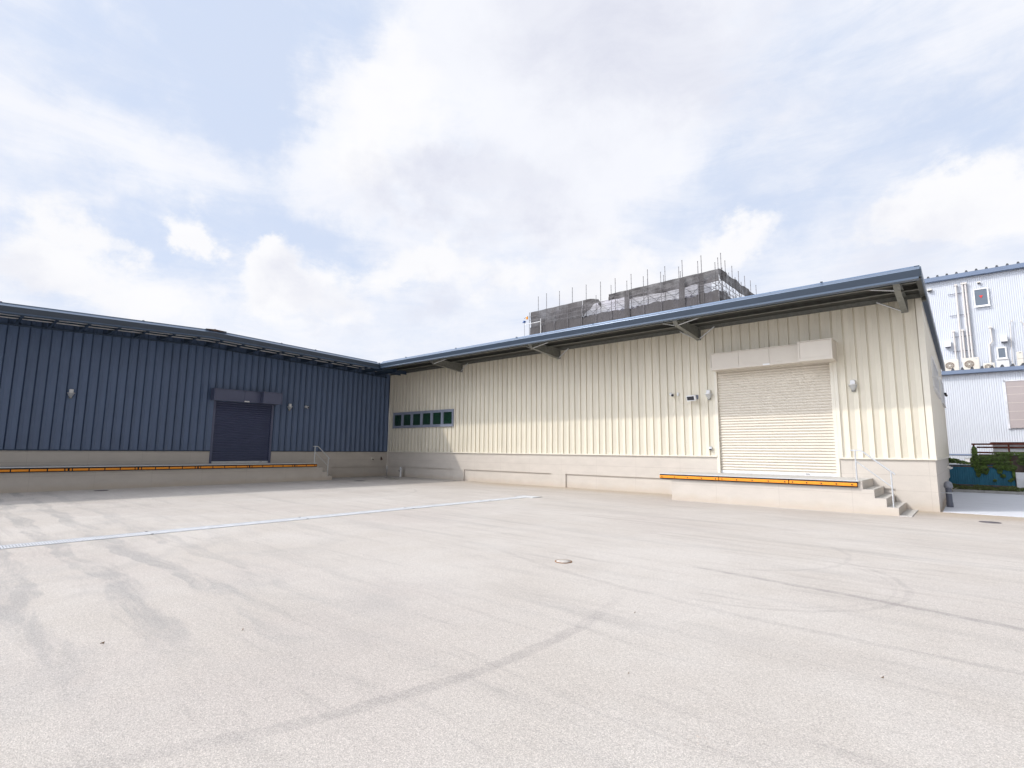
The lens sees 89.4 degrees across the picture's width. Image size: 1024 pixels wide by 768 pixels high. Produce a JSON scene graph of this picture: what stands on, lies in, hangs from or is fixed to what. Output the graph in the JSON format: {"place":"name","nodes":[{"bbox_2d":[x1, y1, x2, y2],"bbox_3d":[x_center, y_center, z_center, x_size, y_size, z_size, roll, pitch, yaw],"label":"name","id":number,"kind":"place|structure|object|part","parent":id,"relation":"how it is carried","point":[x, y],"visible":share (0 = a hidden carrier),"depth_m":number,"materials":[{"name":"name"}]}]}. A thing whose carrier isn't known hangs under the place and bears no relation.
{"place":"outdoors","nodes":[
{"label":"outdoors","id":0,"kind":"place"},
{"bbox_2d":[0,450,1023,767],"bbox_3d":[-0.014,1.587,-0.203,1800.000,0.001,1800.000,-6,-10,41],"label":"ground","id":1,"kind":"structure","parent":0,"point":[486,634],"depth_m":4.59,"materials":[{"name":"grey concrete"}]},
{"bbox_2d":[0,462,331,492],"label":"loading dock","id":2,"kind":"object","parent":1,"relation":"on","point":[19,479],"visible":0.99,"depth_m":20.63,"materials":[{"name":"paint"}]},
{"bbox_2d":[313,446,329,475],"bbox_3d":[-9.686,3.909,26.279,0.042,1.505,0.964,-6,-10,41],"label":"stair handrail","id":3,"kind":"object","parent":2,"relation":"on","point":[320,457],"visible":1,"depth_m":26.35,"materials":[{"name":"grey metal"}]},
{"bbox_2d":[0,301,406,477],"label":"blue warehouse","id":4,"kind":"structure","parent":1,"relation":"on","point":[146,392],"depth_m":23.05,"materials":[{"name":"metal"}]},
{"bbox_2d":[67,389,74,397],"bbox_3d":[-17.407,0.381,20.436,0.260,0.360,0.240,-6,-10,41],"label":"wall lamp","id":5,"kind":"object","parent":4,"relation":"attached to","point":[70,393],"visible":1,"depth_m":20.43,"materials":[{"name":"white plastic"}]},
{"bbox_2d":[209,388,282,462],"bbox_3d":[-12.920,2.075,25.067,0.890,3.494,3.080,-6,-10,41],"label":"roller door","id":6,"kind":"structure","parent":4,"relation":"in","point":[241,432],"depth_m":25.26,"materials":[{"name":"blue metal"}]},
{"bbox_2d":[0,495,538,548],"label":"trench drain","id":7,"kind":"object","parent":1,"relation":"on","point":[9,546],"visible":1,"depth_m":10.54,"materials":[{"name":"metal"}]},
{"bbox_2d":[555,559,571,563],"bbox_3d":[0.746,2.572,7.507,0.250,0.012,0.250,-6,-10,41],"label":"manhole cover","id":8,"kind":"object","parent":1,"relation":"on","point":[564,561],"visible":1,"depth_m":7.48,"materials":[{"name":"metal"}]},
{"bbox_2d":[375,265,949,511],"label":"beige warehouse","id":9,"kind":"structure","parent":1,"relation":"on","point":[594,406],"depth_m":18.94,"materials":[{"name":"paint"}]},
{"bbox_2d":[393,409,453,427],"bbox_3d":[-5.174,2.015,29.587,5.420,0.932,0.120,-6,-10,41],"label":"window","id":10,"kind":"structure","parent":9,"relation":"in","point":[431,418],"depth_m":29.43,"materials":[{"name":"glass"}]},
{"bbox_2d":[686,395,697,400],"bbox_3d":[6.647,0.517,19.070,0.386,0.241,0.393,-6,-10,41],"label":"solar flood lamp","id":11,"kind":"object","parent":9,"relation":"attached to","point":[691,397],"visible":1,"depth_m":18.98,"materials":[{"name":"white plastic"}]},
{"bbox_2d":[705,390,711,399],"bbox_3d":[7.105,0.392,18.770,0.240,0.360,0.260,-6,-10,41],"label":"wall lamp","id":12,"kind":"object","parent":9,"relation":"attached to","point":[708,394],"visible":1,"depth_m":18.77,"materials":[{"name":"white plastic"}]},
{"bbox_2d":[709,338,840,476],"bbox_3d":[8.575,0.880,17.125,3.890,4.224,0.890,-6,-10,41],"label":"roller door","id":13,"kind":"structure","parent":9,"relation":"in","point":[780,420],"depth_m":17.28,"materials":[{"name":"beige metal"}]},
{"bbox_2d":[848,380,857,391],"bbox_3d":[10.440,0.049,15.859,0.240,0.360,0.260,-6,-10,41],"label":"wall lamp","id":14,"kind":"object","parent":9,"relation":"attached to","point":[852,385],"visible":1,"depth_m":15.86,"materials":[{"name":"white plastic"}]},
{"bbox_2d":[930,356,941,398],"bbox_3d":[14.930,-0.170,18.219,0.120,1.110,4.100,-6,-10,41],"label":"window","id":15,"kind":"structure","parent":9,"relation":"in","point":[936,386],"depth_m":17.47,"materials":[{"name":"grey glass"}]},
{"bbox_2d":[939,376,946,407],"bbox_3d":[18.560,0.384,22.313,0.120,1.110,3.100,-6,-10,41],"label":"window","id":16,"kind":"structure","parent":9,"relation":"in","point":[941,383],"depth_m":21.75,"materials":[{"name":"grey glass"}]},
{"bbox_2d":[660,472,917,516],"bbox_3d":[8.241,3.403,16.087,6.760,1.066,2.164,-6,-10,41],"label":"loading dock","id":17,"kind":"object","parent":1,"relation":"on","point":[847,494],"visible":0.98,"depth_m":15.07,"materials":[{"name":"concrete"}]},
{"bbox_2d":[850,450,894,506],"bbox_3d":[9.613,2.491,13.753,0.963,1.477,0.042,-6,-10,41],"label":"stair handrail","id":18,"kind":"object","parent":17,"relation":"on","point":[891,473],"visible":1,"depth_m":13.73,"materials":[{"name":"white metal"}]},
{"bbox_2d":[922,261,1023,464],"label":"factory","id":19,"kind":"structure","parent":1,"relation":"on","point":[983,404],"depth_m":30.51,"materials":[{"name":"white metal"}]},
{"bbox_2d":[944,341,950,347],"bbox_3d":[27.244,-2.463,32.348,0.290,0.410,0.310,-6,-10,41],"label":"vent hood","id":20,"kind":"object","parent":19,"relation":"attached to","point":[947,344],"visible":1,"depth_m":32.23,"materials":[{"name":"white metal"}]},
{"bbox_2d":[944,359,958,370],"bbox_3d":[26.773,-1.013,31.493,0.680,0.890,0.372,-6,-10,41],"label":"air conditioner","id":21,"kind":"object","parent":19,"relation":"on","point":[950,365],"visible":0.95,"depth_m":31.39,"materials":[{"name":"beige plastic"}]},
{"bbox_2d":[949,454,970,455],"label":"handrail pipe","id":22,"kind":"object","parent":19,"relation":"attached to","point":[959,454],"visible":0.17,"depth_m":28.25,"materials":[{"name":"white metal"}]},
{"bbox_2d":[963,357,979,369],"bbox_3d":[27.446,-1.087,30.907,0.730,0.940,0.372,-6,-10,41],"label":"air conditioner","id":23,"kind":"object","parent":19,"relation":"on","point":[969,363],"visible":0.93,"depth_m":30.80,"materials":[{"name":"beige plastic"}]},
{"bbox_2d":[972,287,990,307],"bbox_3d":[28.653,-5.279,31.594,0.770,1.170,0.120,-6,-10,41],"label":"window","id":24,"kind":"structure","parent":19,"relation":"in","point":[980,295],"depth_m":31.60,"materials":[{"name":"grey glass"}]},
{"bbox_2d":[983,363,994,367],"bbox_3d":[28.026,-0.884,30.365,0.500,0.670,0.372,-6,-10,41],"label":"air conditioner","id":25,"kind":"object","parent":19,"relation":"attached to","point":[986,365],"visible":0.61,"depth_m":30.29,"materials":[{"name":"beige plastic"}]},
{"bbox_2d":[988,326,992,362],"bbox_3d":[28.747,-2.307,31.055,0.255,2.340,0.150,-6,-10,41],"label":"conduit pipe","id":26,"kind":"object","parent":19,"relation":"attached to","point":[990,343],"visible":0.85,"depth_m":31.04,"materials":[{"name":"white plastic"}]},
{"bbox_2d":[996,347,1009,366],"bbox_3d":[29.099,-1.514,30.693,0.540,1.380,0.125,-6,-10,41],"label":"window","id":27,"kind":"structure","parent":19,"relation":"in","point":[1002,358],"depth_m":30.71,"materials":[{"name":"white plastic"}]},
{"bbox_2d":[1000,336,1007,342],"bbox_3d":[29.160,-2.669,30.677,0.290,0.430,0.310,-6,-10,41],"label":"vent hood","id":28,"kind":"object","parent":19,"relation":"attached to","point":[1003,339],"visible":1,"depth_m":30.59,"materials":[{"name":"white metal"}]},
{"bbox_2d":[1009,320,1015,365],"bbox_3d":[29.452,-2.350,30.435,0.239,2.900,0.066,-6,-10,41],"label":"conduit pipe","id":29,"kind":"object","parent":19,"relation":"on","point":[1011,343],"visible":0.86,"depth_m":30.46,"materials":[{"name":"white plastic"}]},
{"bbox_2d":[1016,351,1023,365],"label":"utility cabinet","id":30,"kind":"object","parent":19,"relation":"on","point":[1020,360],"visible":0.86,"depth_m":29.44,"materials":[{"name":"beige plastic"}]},
{"bbox_3d":[29.001,-1.630,29.549,0.250,0.420,0.250,-6,-10,41],"label":"upper door","id":31,"kind":"part","parent":30,"relation":"part of","materials":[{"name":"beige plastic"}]},
{"bbox_3d":[28.996,-1.119,29.484,0.250,0.590,0.250,-6,-10,41],"label":"lower door","id":32,"kind":"part","parent":30,"relation":"part of","materials":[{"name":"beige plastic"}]},
{"bbox_3d":[27.848,-3.856,32.136,0.950,3.670,0.030,-6,-10,41],"label":"pipe bracket","id":33,"kind":"object","parent":19,"relation":"attached to","visible":0},
{"bbox_2d":[952,330,956,358],"bbox_3d":[27.517,-2.329,32.149,0.150,2.040,0.150,-6,-10,41],"label":"conduit pipe","id":34,"kind":"object","parent":33,"relation":"attached to","point":[953,331],"visible":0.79,"depth_m":32.13,"materials":[{"name":"white plastic"}]},
{"bbox_2d":[954,284,962,361],"bbox_3d":[27.772,-3.792,32.120,0.163,4.940,0.150,-6,-10,41],"label":"conduit pipe","id":35,"kind":"object","parent":33,"relation":"attached to","point":[955,286],"visible":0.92,"depth_m":32.11,"materials":[{"name":"white plastic"}]},
{"bbox_2d":[961,329,965,357],"bbox_3d":[27.840,-2.363,31.867,0.150,2.040,0.150,-6,-10,41],"label":"conduit pipe","id":36,"kind":"object","parent":33,"relation":"attached to","point":[962,331],"visible":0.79,"depth_m":31.85,"materials":[{"name":"white plastic"}]},
{"bbox_2d":[960,283,970,357],"bbox_3d":[28.010,-3.832,31.915,0.150,4.970,0.150,-6,-10,41],"label":"conduit pipe","id":37,"kind":"object","parent":33,"relation":"attached to","point":[965,316],"visible":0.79,"depth_m":31.90,"materials":[{"name":"white plastic"}]},
{"bbox_2d":[963,282,973,357],"bbox_3d":[28.115,-3.843,31.823,0.150,4.970,0.150,-6,-10,41],"label":"conduit pipe","id":38,"kind":"object","parent":33,"relation":"attached to","point":[969,325],"visible":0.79,"depth_m":31.81,"materials":[{"name":"white plastic"}]},
{"bbox_2d":[952,489,1023,494],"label":"kerb","id":39,"kind":"structure","parent":1,"relation":"on","point":[986,491],"depth_m":21.21,"materials":[{"name":"concrete"}]},
{"bbox_2d":[952,483,1023,491],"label":"ground cover","id":40,"kind":"object","parent":1,"relation":"on","point":[1001,488],"visible":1,"depth_m":21.51,"materials":[{"name":"green plant"}]},
{"bbox_2d":[979,521,1000,523],"bbox_3d":[11.306,3.268,12.235,0.400,0.012,0.400,-6,-10,41],"label":"manhole cover","id":41,"kind":"object","parent":1,"relation":"on","point":[990,522],"visible":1,"depth_m":12.16,"materials":[{"name":"metal"}]},
{"bbox_2d":[971,443,1023,489],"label":"fence","id":42,"kind":"object","parent":1,"relation":"on","point":[1008,444],"visible":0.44,"depth_m":22.21,"materials":[{"name":"metal"}]},
{"bbox_2d":[979,454,1023,490],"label":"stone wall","id":43,"kind":"structure","parent":1,"relation":"on","point":[1020,468],"depth_m":21.84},
{"bbox_2d":[1015,472,1023,487],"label":"block wall","id":44,"kind":"structure","parent":1,"relation":"on","point":[1020,479],"depth_m":21.33,"materials":[{"name":"white concrete"}]},
{"bbox_2d":[949,464,1015,486],"bbox_3d":[19.278,4.020,22.908,4.300,0.920,0.056,-6,-10,41],"label":"sheet fence","id":45,"kind":"object","parent":44,"relation":"attached to","point":[960,475],"visible":0.32,"depth_m":22.30,"materials":[{"name":"teal metal"}]},
{"bbox_2d":[948,458,970,464],"bbox_3d":[19.411,3.374,22.764,1.223,0.335,0.164,-6,-10,41],"label":"ivy","id":46,"kind":"object","parent":45,"relation":"attached to","point":[954,460],"visible":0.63,"depth_m":22.67,"materials":[{"name":"green plant"}]},
{"bbox_2d":[970,446,991,476],"bbox_3d":[20.071,3.324,22.127,0.757,1.360,0.257,-6,-10,41],"label":"ivy","id":47,"kind":"object","parent":45,"relation":"attached to","point":[978,464],"visible":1,"depth_m":22.16,"materials":[{"name":"green plant"}]},
{"bbox_2d":[993,464,1016,481],"bbox_3d":[20.621,3.718,21.642,0.828,0.788,0.183,-6,-10,41],"label":"ivy","id":48,"kind":"object","parent":45,"relation":"attached to","point":[1007,467],"visible":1,"depth_m":21.64,"materials":[{"name":"green plant"}]},
{"bbox_2d":[988,452,1023,465],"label":"ivy","id":49,"kind":"object","parent":44,"relation":"attached to","point":[997,456],"visible":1,"depth_m":21.63,"materials":[{"name":"green plant"}]},
{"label":"building under works","id":50,"kind":"object","parent":1,"relation":"on","visible":0},
{"bbox_2d":[524,253,756,334],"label":"scaffolding","id":51,"kind":"object","parent":50,"relation":"on","point":[693,290],"visible":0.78,"depth_m":50.98,"materials":[{"name":"dark grey mesh"},{"name":"pale mesh"},{"name":"galvanised steel"}]},
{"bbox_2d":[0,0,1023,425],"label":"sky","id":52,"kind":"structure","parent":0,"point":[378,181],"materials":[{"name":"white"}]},
{"bbox_2d":[943,492,1023,516],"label":"pavement","id":53,"kind":"structure","parent":0,"point":[1010,505],"depth_m":16.47,"materials":[{"name":"grey concrete"}]},
{"bbox_2d":[942,481,953,506],"bbox_3d":[13.193,3.328,15.644,0.251,0.768,0.215,0,-7,6],"label":"drain pipe","id":54,"kind":"object","parent":53,"relation":"on","point":[948,486],"visible":1,"depth_m":15.59,"materials":[{"name":"grey plastic"}]},
{"bbox_2d":[990,442,1023,453],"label":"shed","id":55,"kind":"structure","parent":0,"point":[1006,449],"depth_m":23.15,"materials":[{"name":"metal"}]}
]}

